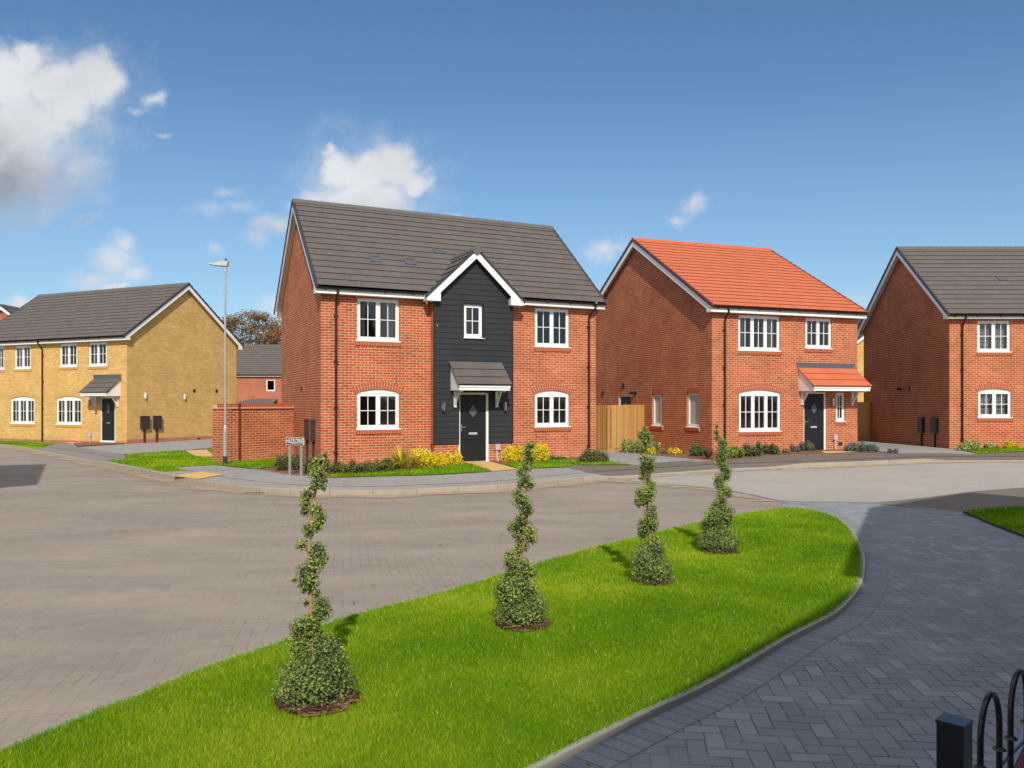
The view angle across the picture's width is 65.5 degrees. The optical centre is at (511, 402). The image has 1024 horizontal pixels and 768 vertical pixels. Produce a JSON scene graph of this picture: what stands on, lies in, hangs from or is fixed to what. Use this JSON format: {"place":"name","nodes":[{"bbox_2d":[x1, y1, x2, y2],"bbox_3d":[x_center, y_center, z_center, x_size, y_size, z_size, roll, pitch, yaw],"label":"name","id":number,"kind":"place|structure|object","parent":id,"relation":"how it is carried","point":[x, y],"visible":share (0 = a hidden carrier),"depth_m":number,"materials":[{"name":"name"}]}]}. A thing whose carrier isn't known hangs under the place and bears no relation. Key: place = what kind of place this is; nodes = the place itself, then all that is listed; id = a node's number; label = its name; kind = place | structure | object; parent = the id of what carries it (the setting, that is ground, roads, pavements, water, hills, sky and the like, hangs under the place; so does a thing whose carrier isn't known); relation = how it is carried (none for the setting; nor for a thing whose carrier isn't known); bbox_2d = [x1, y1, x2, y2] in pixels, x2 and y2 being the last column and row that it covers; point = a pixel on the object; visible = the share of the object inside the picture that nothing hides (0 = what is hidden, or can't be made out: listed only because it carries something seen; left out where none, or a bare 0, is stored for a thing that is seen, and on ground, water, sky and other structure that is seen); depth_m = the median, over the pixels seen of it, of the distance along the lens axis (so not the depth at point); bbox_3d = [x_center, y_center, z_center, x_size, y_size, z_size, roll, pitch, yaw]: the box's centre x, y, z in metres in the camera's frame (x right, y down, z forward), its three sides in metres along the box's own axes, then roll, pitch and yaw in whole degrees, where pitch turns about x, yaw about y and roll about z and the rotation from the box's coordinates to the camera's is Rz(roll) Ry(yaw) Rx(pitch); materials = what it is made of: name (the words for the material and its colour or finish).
{"place":"outdoors","nodes":[
{"label":"outdoors","id":0,"kind":"place"},
{"bbox_2d":[36,448,120,461],"bbox_3d":[-16.401,1.929,29.898,0.701,0.143,11.384,0,0,-41],"label":"path strip","id":1,"kind":"object","parent":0,"point":[89,456],"visible":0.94,"depth_m":29.55,"materials":[{"name":"concrete"}]},
{"bbox_2d":[45,443,124,458],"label":"path","id":2,"kind":"structure","parent":0,"point":[70,446],"depth_m":31.67,"materials":[{"name":"concrete"}]},
{"bbox_2d":[81,439,212,453],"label":"driveway","id":3,"kind":"structure","parent":0,"point":[155,447],"depth_m":34.52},
{"bbox_2d":[108,458,185,471],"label":"grass","id":4,"kind":"structure","parent":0,"point":[157,467],"depth_m":23.06,"materials":[{"name":"plant"}]},
{"bbox_2d":[185,450,212,456],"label":"garden path","id":5,"kind":"structure","parent":0,"point":[205,453],"depth_m":29.37,"materials":[{"name":"stone"}]},
{"bbox_2d":[216,461,273,468],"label":"lawn","id":6,"kind":"structure","parent":0,"point":[247,467],"depth_m":22.45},
{"bbox_2d":[208,258,228,465],"bbox_3d":[-8.527,-1.089,23.130,0.545,6.225,0.240,0,0,0],"label":"street lamp","id":7,"kind":"object","parent":6,"relation":"on","point":[225,264],"visible":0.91,"depth_m":23.10,"materials":[{"name":"metal"}]},
{"bbox_2d":[178,465,586,485],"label":"footway","id":8,"kind":"structure","parent":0,"point":[247,474],"depth_m":18.86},
{"bbox_2d":[174,471,221,478],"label":"tactile paving","id":9,"kind":"structure","parent":8,"relation":"on","point":[197,475],"depth_m":19.66,"materials":[{"name":"concrete"}]},
{"bbox_2d":[166,471,603,489],"bbox_3d":[-3.627,1.787,18.437,11.533,0.068,4.386,0,0,7],"label":"footway strip","id":10,"kind":"object","parent":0,"point":[237,481],"visible":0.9,"depth_m":17.36,"materials":[{"name":"concrete"}]},
{"bbox_2d":[0,506,862,767],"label":"lawn","id":11,"kind":"structure","parent":0,"point":[425,720],"depth_m":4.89,"materials":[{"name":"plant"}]},
{"bbox_2d":[273,685,359,715],"bbox_3d":[-1.143,1.750,4.693,0.490,0.004,0.491,0,0,-28],"label":"soil patch","id":12,"kind":"object","parent":11,"relation":"on","point":[317,713],"visible":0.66,"depth_m":4.56,"materials":[{"name":"soil"}]},
{"bbox_2d":[273,685,360,713],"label":"bark chips","id":13,"kind":"object","parent":12,"relation":"on","point":[313,709],"visible":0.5,"depth_m":4.58,"materials":[{"name":"brown wood"}]},
{"bbox_2d":[270,452,360,709],"bbox_3d":[-1.159,1.038,4.719,0.527,1.491,0.497,0,0,0],"label":"spiral topiary","id":14,"kind":"object","parent":13,"relation":"in","point":[316,675],"visible":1,"depth_m":4.67,"materials":[{"name":"green plant"}]},
{"bbox_2d":[495,617,550,631],"bbox_3d":[0.087,1.749,6.325,0.430,0.003,0.432,0,0,43],"label":"soil patch","id":15,"kind":"object","parent":11,"relation":"on","point":[522,630],"visible":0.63,"depth_m":6.22,"materials":[{"name":"soil"}]},
{"bbox_2d":[491,440,551,627],"bbox_3d":[0.075,1.039,6.344,0.484,1.487,0.482,0,0,0],"label":"spiral topiary","id":16,"kind":"object","parent":15,"relation":"on","point":[517,592],"visible":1,"depth_m":6.28,"materials":[{"name":"green plant"}]},
{"bbox_2d":[496,616,550,629],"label":"bark chips","id":17,"kind":"object","parent":15,"relation":"on","point":[533,626],"visible":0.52,"depth_m":6.23,"materials":[{"name":"brown wood"}]},
{"bbox_2d":[634,576,674,584],"bbox_3d":[1.386,1.748,7.822,0.401,0.003,0.401,0,0,25],"label":"soil patch","id":18,"kind":"object","parent":11,"relation":"on","point":[657,582],"visible":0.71,"depth_m":7.75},
{"bbox_2d":[628,426,674,583],"bbox_3d":[1.375,1.002,7.851,0.477,1.557,0.477,0,0,0],"label":"spiral topiary","id":19,"kind":"object","parent":18,"relation":"on","point":[649,561],"visible":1,"depth_m":7.80,"materials":[{"name":"green plant"}]},
{"bbox_2d":[524,507,864,767],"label":"lawn edging","id":20,"kind":"object","parent":11,"relation":"on","point":[582,745],"visible":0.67,"depth_m":4.80,"materials":[{"name":"concrete"}]},
{"bbox_2d":[701,548,739,553],"bbox_3d":[2.475,1.748,9.443,0.452,0.003,0.459,0,0,0],"label":"soil patch","id":21,"kind":"object","parent":11,"relation":"on","point":[719,552],"visible":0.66,"depth_m":9.35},
{"bbox_2d":[696,424,740,551],"bbox_3d":[2.459,1.019,9.451,0.532,1.530,0.524,0,0,0],"label":"spiral topiary","id":22,"kind":"object","parent":21,"relation":"on","point":[716,526],"visible":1,"depth_m":9.39,"materials":[{"name":"green plant"}]},
{"bbox_2d":[463,461,516,470],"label":"garden path","id":23,"kind":"structure","parent":0,"point":[492,466],"depth_m":22.28,"materials":[{"name":"stone"}]},
{"bbox_2d":[0,447,987,745],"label":"road","id":24,"kind":"structure","parent":0,"point":[122,583],"depth_m":9.49,"materials":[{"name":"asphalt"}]},
{"bbox_2d":[0,447,1021,497],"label":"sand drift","id":25,"kind":"object","parent":24,"relation":"on","point":[254,493],"visible":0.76,"depth_m":18.54,"materials":[{"name":"concrete"}]},
{"bbox_2d":[0,444,1023,494],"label":"kerb","id":26,"kind":"structure","parent":24,"relation":"on","point":[351,492],"depth_m":18.34,"materials":[{"name":"concrete"}]},
{"bbox_2d":[0,0,1023,344],"label":"sky","id":27,"kind":"structure","parent":0,"point":[143,142],"materials":[{"name":"blue"}]},
{"bbox_2d":[23,441,1023,486],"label":"garden ground","id":28,"kind":"structure","parent":0,"point":[580,470],"depth_m":23.33,"materials":[{"name":"soil"}]},
{"bbox_2d":[0,304,18,319],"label":"detached house","id":29,"kind":"structure","parent":28,"relation":"on","point":[6,310],"depth_m":50.60,"materials":[{"name":"grey tile"}]},
{"bbox_2d":[74,442,122,445],"bbox_3d":[-19.613,1.909,37.741,2.132,0.032,6.353,0,0,-28],"label":"mulch bed","id":30,"kind":"object","parent":28,"relation":"on","point":[84,444],"visible":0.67,"depth_m":37.10,"materials":[{"name":"soil"}]},
{"bbox_2d":[0,282,243,443],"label":"semi detached pair","id":31,"kind":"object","parent":28,"relation":"on","point":[138,364],"visible":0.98,"depth_m":39.87,"materials":[{"name":"yellow brick"}]},
{"bbox_2d":[13,345,30,371],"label":"window","id":32,"kind":"structure","parent":31,"relation":"in","point":[22,368],"depth_m":40.46,"materials":[{"name":"white plastic"}]},
{"bbox_2d":[8,392,36,426],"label":"window","id":33,"kind":"structure","parent":31,"relation":"in","point":[30,397],"depth_m":40.51,"materials":[{"name":"white plastic"}]},
{"bbox_2d":[59,343,77,369],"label":"window","id":34,"kind":"structure","parent":31,"relation":"in","point":[68,366],"depth_m":39.08,"materials":[{"name":"white plastic"}]},
{"bbox_2d":[53,392,83,426],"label":"window","id":35,"kind":"structure","parent":31,"relation":"in","point":[69,396],"depth_m":39.14,"materials":[{"name":"white plastic"}]},
{"bbox_2d":[87,342,107,368],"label":"window","id":36,"kind":"structure","parent":31,"relation":"in","point":[96,365],"depth_m":38.24,"materials":[{"name":"white plastic"}]},
{"bbox_2d":[100,397,114,441],"bbox_3d":[-19.253,0.808,37.956,1.000,2.150,0.140,0,0,24],"label":"door","id":37,"kind":"structure","parent":31,"relation":"in","point":[107,404],"depth_m":37.98,"materials":[{"name":"black plastic"}]},
{"bbox_2d":[221,309,281,344],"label":"autumn tree","id":38,"kind":"object","parent":28,"relation":"on","point":[273,336],"visible":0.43,"depth_m":95.51,"materials":[{"name":"brown plant"}]},
{"bbox_2d":[211,404,293,461],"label":"garden wall","id":39,"kind":"structure","parent":28,"relation":"on","point":[258,431],"depth_m":25.23,"materials":[{"name":"red brick"}]},
{"bbox_2d":[236,345,281,403],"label":"terraced house","id":40,"kind":"structure","parent":28,"relation":"on","point":[258,374],"depth_m":78.00,"materials":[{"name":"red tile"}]},
{"bbox_2d":[286,437,303,474],"bbox_3d":[-5.335,1.376,19.612,0.530,1.035,0.074,0,0,23],"label":"street name sign","id":41,"kind":"object","parent":28,"relation":"on","point":[290,441],"visible":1,"depth_m":19.57,"materials":[{"name":"metal"}]},
{"bbox_2d":[253,461,490,477],"bbox_3d":[-3.970,1.799,22.965,6.970,0.065,8.351,0,0,0],"label":"mulch bed","id":42,"kind":"object","parent":28,"relation":"on","point":[285,471],"visible":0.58,"depth_m":20.80,"materials":[{"name":"soil"}]},
{"bbox_2d":[273,453,304,469],"bbox_3d":[-5.983,1.591,21.332,0.798,0.512,0.635,0,0,0],"label":"shrub","id":43,"kind":"object","parent":42,"relation":"on","point":[282,462],"visible":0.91,"depth_m":21.19,"materials":[{"name":"green plant"}]},
{"bbox_2d":[303,456,330,472],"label":"shrub","id":44,"kind":"object","parent":42,"relation":"on","point":[306,467],"visible":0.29,"depth_m":20.27,"materials":[{"name":"green plant"}]},
{"bbox_2d":[328,459,347,473],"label":"shrub","id":45,"kind":"object","parent":42,"relation":"on","point":[337,466],"visible":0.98,"depth_m":20.02,"materials":[{"name":"green plant"}]},
{"bbox_2d":[346,459,362,472],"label":"shrub","id":46,"kind":"object","parent":42,"relation":"on","point":[353,467],"visible":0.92,"depth_m":20.14,"materials":[{"name":"green plant"}]},
{"bbox_2d":[361,459,379,472],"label":"shrub","id":47,"kind":"object","parent":42,"relation":"on","point":[368,466],"visible":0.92,"depth_m":20.09,"materials":[{"name":"green plant"}]},
{"bbox_2d":[378,457,396,471],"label":"shrub","id":48,"kind":"object","parent":42,"relation":"on","point":[388,465],"visible":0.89,"depth_m":20.35,"materials":[{"name":"green plant"}]},
{"bbox_2d":[366,444,429,469],"bbox_3d":[-2.865,1.404,21.113,2.252,0.762,2.350,0,0,-18],"label":"spiky plant","id":49,"kind":"object","parent":42,"relation":"on","point":[400,460],"visible":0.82,"depth_m":20.99,"materials":[{"name":"plant"}]},
{"bbox_2d":[408,446,433,468],"bbox_3d":[-2.478,1.495,21.661,0.711,0.664,0.611,0,0,0],"label":"shrub","id":50,"kind":"object","parent":42,"relation":"on","point":[423,459],"visible":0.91,"depth_m":21.56,"materials":[{"name":"yellow plant"}]},
{"bbox_2d":[431,452,447,466],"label":"shrub","id":51,"kind":"object","parent":42,"relation":"on","point":[439,460],"visible":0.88,"depth_m":22.14,"materials":[{"name":"yellow plant"}]},
{"bbox_2d":[446,449,462,464],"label":"shrub","id":52,"kind":"object","parent":42,"relation":"on","point":[455,459],"visible":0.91,"depth_m":22.69,"materials":[{"name":"yellow plant"}]},
{"bbox_2d":[274,198,606,464],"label":"detached house","id":53,"kind":"structure","parent":28,"relation":"on","point":[471,339],"depth_m":24.34,"materials":[{"name":"red brick"}]},
{"bbox_2d":[352,381,403,433],"bbox_3d":[-3.901,0.142,23.173,1.584,1.527,0.150,0,0,-25],"label":"window","id":54,"kind":"structure","parent":53,"relation":"in","point":[377,389],"depth_m":23.17,"materials":[{"name":"white plastic"}]},
{"bbox_2d":[356,298,400,346],"bbox_3d":[-3.940,-2.340,23.254,1.344,1.372,0.330,0,0,-25],"label":"window","id":55,"kind":"structure","parent":53,"relation":"in","point":[389,340],"depth_m":23.19,"materials":[{"name":"white plastic"}]},
{"bbox_2d":[464,304,481,337],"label":"window","id":56,"kind":"structure","parent":53,"relation":"in","point":[479,335],"depth_m":24.14,"materials":[{"name":"white plastic"}]},
{"bbox_2d":[459,393,487,460],"bbox_3d":[-1.168,0.774,24.122,0.970,2.160,0.140,0,0,-25],"label":"door","id":57,"kind":"structure","parent":53,"relation":"in","point":[473,407],"depth_m":24.13,"materials":[{"name":"black plastic"}]},
{"bbox_2d":[531,383,572,430],"bbox_3d":[1.277,0.142,25.600,1.573,1.527,0.150,0,0,-25],"label":"window","id":58,"kind":"structure","parent":53,"relation":"in","point":[551,388],"depth_m":25.59,"materials":[{"name":"white plastic"}]},
{"bbox_2d":[534,308,570,351],"bbox_3d":[1.283,-2.340,25.602,1.344,1.372,0.150,0,0,-25],"label":"window","id":59,"kind":"structure","parent":53,"relation":"in","point":[550,346],"depth_m":25.59,"materials":[{"name":"white plastic"}]},
{"bbox_2d":[490,458,577,463],"bbox_3d":[1.188,1.773,24.489,3.785,0.022,2.346,0,0,-17],"label":"mulch bed","id":60,"kind":"object","parent":28,"relation":"on","point":[500,462],"visible":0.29,"depth_m":24.11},
{"bbox_2d":[501,445,522,461],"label":"shrub","id":61,"kind":"object","parent":60,"relation":"on","point":[510,454],"visible":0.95,"depth_m":23.62,"materials":[{"name":"yellow plant"}]},
{"bbox_2d":[526,441,549,460],"bbox_3d":[0.782,1.480,23.832,0.752,0.677,0.667,0,0,0],"label":"shrub","id":62,"kind":"object","parent":60,"relation":"on","point":[540,453],"visible":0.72,"depth_m":23.68,"materials":[{"name":"yellow plant"}]},
{"bbox_2d":[596,238,872,452],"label":"detached house","id":63,"kind":"structure","parent":28,"relation":"on","point":[696,343],"depth_m":29.24,"materials":[{"name":"red brick"}]},
{"bbox_2d":[619,395,630,404],"bbox_3d":[4.783,0.745,33.487,0.140,2.120,1.100,0,0,-20],"label":"door","id":64,"kind":"structure","parent":63,"relation":"in","point":[623,399],"depth_m":33.52,"materials":[{"name":"plastic"}]},
{"bbox_2d":[651,388,662,429],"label":"window","id":65,"kind":"structure","parent":63,"relation":"in","point":[656,392],"depth_m":31.09,"materials":[{"name":"white plastic"}]},
{"bbox_2d":[685,387,699,430],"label":"window","id":66,"kind":"structure","parent":63,"relation":"in","point":[693,392],"depth_m":28.64,"materials":[{"name":"white plastic"}]},
{"bbox_2d":[737,315,781,354],"bbox_3d":[8.708,-2.389,28.232,1.871,1.372,0.330,0,0,-20],"label":"window","id":67,"kind":"structure","parent":63,"relation":"in","point":[768,333],"depth_m":28.17,"materials":[{"name":"white plastic"}]},
{"bbox_2d":[734,384,785,435],"bbox_3d":[8.760,0.233,28.159,2.194,1.827,0.150,0,0,-20],"label":"window","id":68,"kind":"structure","parent":63,"relation":"in","point":[751,390],"depth_m":28.15,"materials":[{"name":"white plastic"}]},
{"bbox_2d":[804,392,825,449],"bbox_3d":[11.009,0.710,28.975,1.010,2.190,0.140,0,0,-20],"label":"door","id":69,"kind":"structure","parent":63,"relation":"in","point":[815,402],"depth_m":29.01,"materials":[{"name":"black plastic"}]},
{"bbox_2d":[805,318,832,352],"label":"window","id":70,"kind":"structure","parent":63,"relation":"in","point":[809,348],"depth_m":29.02,"materials":[{"name":"white plastic"}]},
{"bbox_2d":[835,393,846,424],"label":"window","id":71,"kind":"structure","parent":63,"relation":"in","point":[839,421],"depth_m":29.37,"materials":[{"name":"white plastic"}]},
{"bbox_2d":[620,448,874,460],"bbox_3d":[7.995,1.739,27.715,8.764,0.063,8.721,0,0,20],"label":"mulch bed","id":72,"kind":"object","parent":28,"relation":"on","point":[685,454],"visible":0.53,"depth_m":26.88,"materials":[{"name":"soil"}]},
{"bbox_2d":[607,405,643,451],"bbox_3d":[4.374,0.935,30.262,0.192,1.726,3.781,0,0,27],"label":"timber fence","id":73,"kind":"object","parent":72,"relation":"on","point":[628,421],"visible":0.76,"depth_m":29.62,"materials":[{"name":"brown wood"}]},
{"bbox_2d":[620,437,642,452],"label":"shrub","id":74,"kind":"object","parent":72,"relation":"on","point":[630,446],"visible":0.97,"depth_m":28.11,"materials":[{"name":"green plant"}]},
{"bbox_2d":[689,443,703,455],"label":"shrub","id":75,"kind":"object","parent":72,"relation":"on","point":[695,449],"visible":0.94,"depth_m":25.82,"materials":[{"name":"green plant"}]},
{"bbox_2d":[726,445,744,457],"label":"shrub","id":76,"kind":"object","parent":72,"relation":"on","point":[739,453],"visible":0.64,"depth_m":24.86,"materials":[{"name":"green plant"}]},
{"bbox_2d":[742,441,762,456],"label":"shrub","id":77,"kind":"object","parent":72,"relation":"on","point":[750,450],"visible":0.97,"depth_m":25.66,"materials":[{"name":"green plant"}]},
{"bbox_2d":[762,442,780,453],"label":"shrub","id":78,"kind":"object","parent":72,"relation":"on","point":[772,448],"visible":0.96,"depth_m":26.72,"materials":[{"name":"green plant"}]},
{"bbox_2d":[799,440,815,450],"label":"shrub","id":79,"kind":"object","parent":72,"relation":"on","point":[806,446],"visible":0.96,"depth_m":28.48,"materials":[{"name":"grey plant"}]},
{"bbox_2d":[843,441,866,451],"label":"shrub","id":80,"kind":"object","parent":72,"relation":"on","point":[857,447],"visible":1,"depth_m":27.84,"materials":[{"name":"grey plant"}]},
{"bbox_2d":[857,319,863,401],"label":"detached house","id":81,"kind":"structure","parent":28,"relation":"on","point":[860,358],"depth_m":50.00,"materials":[{"name":"yellow brick"}]},
{"bbox_2d":[857,402,869,440],"bbox_3d":[16.100,0.861,36.264,2.200,1.806,0.192,0,0,0],"label":"timber fence","id":82,"kind":"object","parent":28,"relation":"on","point":[863,421],"visible":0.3,"depth_m":36.18,"materials":[{"name":"brown wood"}]},
{"bbox_2d":[857,246,1023,448],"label":"detached house","id":83,"kind":"structure","parent":28,"relation":"on","point":[940,329],"depth_m":31.15,"materials":[{"name":"red brick"}]},
{"bbox_2d":[976,321,1012,355],"bbox_3d":[17.993,-2.409,29.777,1.344,1.302,0.275,0,0,0],"label":"window","id":84,"kind":"structure","parent":83,"relation":"in","point":[992,351],"depth_m":29.72,"materials":[{"name":"white plastic"}]},
{"bbox_2d":[974,383,1014,420],"bbox_3d":[18.012,-0.027,29.778,1.569,1.437,0.275,0,0,0],"label":"window","id":85,"kind":"structure","parent":83,"relation":"in","point":[988,388],"depth_m":29.71,"materials":[{"name":"white plastic"}]},
{"bbox_2d":[507,462,630,467],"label":"lawn","id":86,"kind":"structure","parent":0,"point":[577,464],"depth_m":22.44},
{"bbox_2d":[577,448,609,461],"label":"shrub","id":87,"kind":"object","parent":86,"relation":"on","point":[589,455],"visible":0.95,"depth_m":23.18,"materials":[{"name":"green plant"}]},
{"bbox_2d":[604,451,711,464],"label":"driveway","id":88,"kind":"structure","parent":0,"point":[625,457],"depth_m":24.86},
{"bbox_2d":[596,405,613,451],"bbox_3d":[3.354,0.943,28.994,0.192,1.724,0.926,0,0,-33],"label":"timber fence","id":89,"kind":"object","parent":88,"relation":"on","point":[601,426],"visible":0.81,"depth_m":28.93,"materials":[{"name":"brown wood"}]},
{"bbox_2d":[553,502,1023,767],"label":"driveway","id":90,"kind":"structure","parent":0,"point":[905,664],"depth_m":5.25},
{"bbox_2d":[554,511,887,767],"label":"drive border","id":91,"kind":"object","parent":90,"relation":"on","point":[641,736],"visible":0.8,"depth_m":5.11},
{"bbox_2d":[935,712,972,767],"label":"railing post","id":92,"kind":"object","parent":90,"relation":"on","point":[953,741],"visible":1,"depth_m":1.63,"materials":[{"name":"metal"}]},
{"bbox_2d":[972,668,1023,767],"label":"bow top railing","id":93,"kind":"object","parent":92,"relation":"attached to","point":[1000,749],"visible":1,"depth_m":1.84,"materials":[{"name":"metal"}]},
{"bbox_2d":[1005,731,1022,767],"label":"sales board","id":94,"kind":"object","parent":90,"relation":"on","point":[1018,758],"visible":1,"depth_m":2.41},
{"bbox_2d":[567,452,1023,471],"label":"pavement","id":95,"kind":"structure","parent":0,"point":[790,458],"depth_m":24.88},
{"bbox_2d":[590,457,1023,475],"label":"pavement strip","id":96,"kind":"object","parent":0,"point":[669,469],"visible":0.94,"depth_m":22.57,"materials":[{"name":"concrete"}]},
{"bbox_2d":[613,461,1023,501],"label":"asphalt road","id":97,"kind":"structure","parent":0,"point":[875,483],"depth_m":18.54,"materials":[{"name":"asphalt"}]},
{"bbox_2d":[602,480,773,500],"bbox_3d":[3.694,1.819,16.855,1.568,0.033,5.241,0,0,-31],"label":"sand drift","id":98,"kind":"object","parent":97,"relation":"on","point":[677,486],"visible":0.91,"depth_m":17.29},
{"bbox_2d":[627,480,783,500],"bbox_3d":[3.931,1.822,17.002,0.732,0.032,5.148,0,0,-31],"label":"road joint","id":99,"kind":"object","parent":97,"relation":"on","point":[731,490],"visible":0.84,"depth_m":16.08,"materials":[{"name":"concrete"}]},
{"bbox_2d":[881,487,1023,501],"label":"road joint","id":100,"kind":"object","parent":97,"relation":"on","point":[947,494],"visible":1,"depth_m":15.51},
{"bbox_2d":[858,441,974,453],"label":"driveway","id":101,"kind":"structure","parent":0,"point":[902,448],"depth_m":29.14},
{"bbox_2d":[879,488,1023,512],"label":"pavement","id":102,"kind":"structure","parent":0,"point":[965,501],"depth_m":14.47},
{"bbox_2d":[964,505,1023,534],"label":"grass","id":103,"kind":"structure","parent":0,"point":[1017,519],"depth_m":12.12,"materials":[{"name":"plant"}]},
{"bbox_2d":[970,448,1022,453],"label":"lawn","id":104,"kind":"structure","parent":0,"point":[997,452],"depth_m":27.41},
{"bbox_2d":[956,439,980,450],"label":"shrub","id":105,"kind":"object","parent":104,"relation":"on","point":[972,445],"visible":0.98,"depth_m":27.98,"materials":[{"name":"green plant"}]},
{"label":"lawn","id":106,"kind":"structure","parent":0,"visible":0},
{"bbox_2d":[125,447,629,476],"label":"grass","id":107,"kind":"structure","parent":106,"relation":"on","point":[183,459],"depth_m":22.92,"materials":[{"name":"plant"}]},
{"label":"lawn","id":108,"kind":"structure","parent":0,"visible":0},
{"bbox_2d":[0,440,1023,452],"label":"grass","id":109,"kind":"structure","parent":108,"relation":"on","point":[995,450],"depth_m":29.26,"materials":[{"name":"plant"}]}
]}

